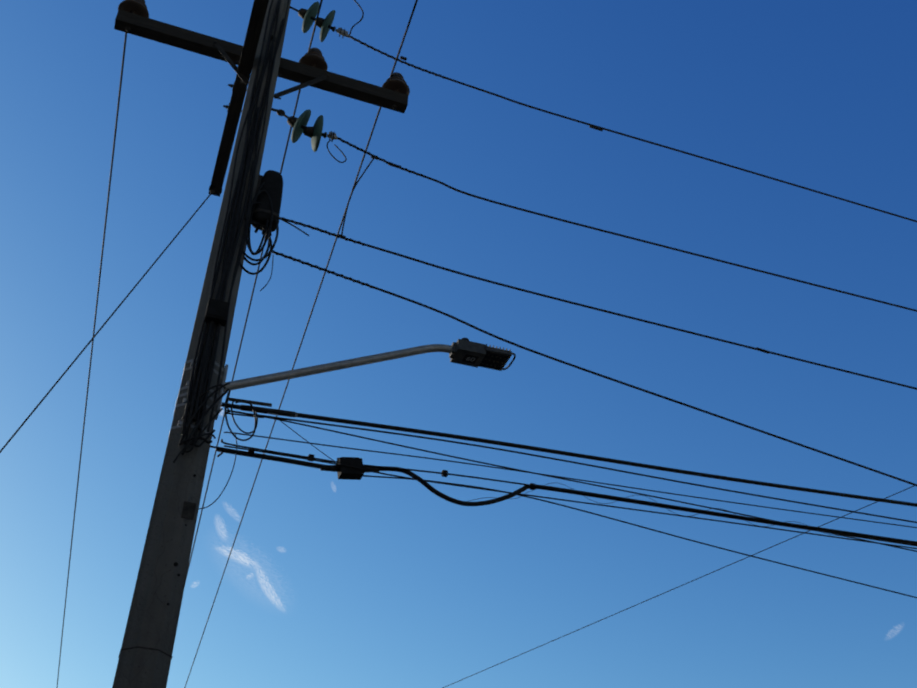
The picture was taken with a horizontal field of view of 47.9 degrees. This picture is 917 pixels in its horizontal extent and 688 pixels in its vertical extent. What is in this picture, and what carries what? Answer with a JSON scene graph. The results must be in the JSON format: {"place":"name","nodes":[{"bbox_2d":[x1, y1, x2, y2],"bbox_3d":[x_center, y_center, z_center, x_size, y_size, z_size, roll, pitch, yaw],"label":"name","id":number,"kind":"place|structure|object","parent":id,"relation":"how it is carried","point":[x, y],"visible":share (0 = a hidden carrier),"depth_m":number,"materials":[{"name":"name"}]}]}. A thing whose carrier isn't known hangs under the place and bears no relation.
{"place":"outdoors","nodes":[
{"label":"outdoors","id":0,"kind":"place"},
{"bbox_2d":[0,0,916,687],"label":"sky","id":1,"kind":"structure","parent":0,"point":[328,581],"materials":[{"name":"blue"}]},
{"bbox_3d":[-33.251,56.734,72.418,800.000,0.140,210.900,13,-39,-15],"label":"pavement","id":2,"kind":"structure","parent":0,"visible":0},
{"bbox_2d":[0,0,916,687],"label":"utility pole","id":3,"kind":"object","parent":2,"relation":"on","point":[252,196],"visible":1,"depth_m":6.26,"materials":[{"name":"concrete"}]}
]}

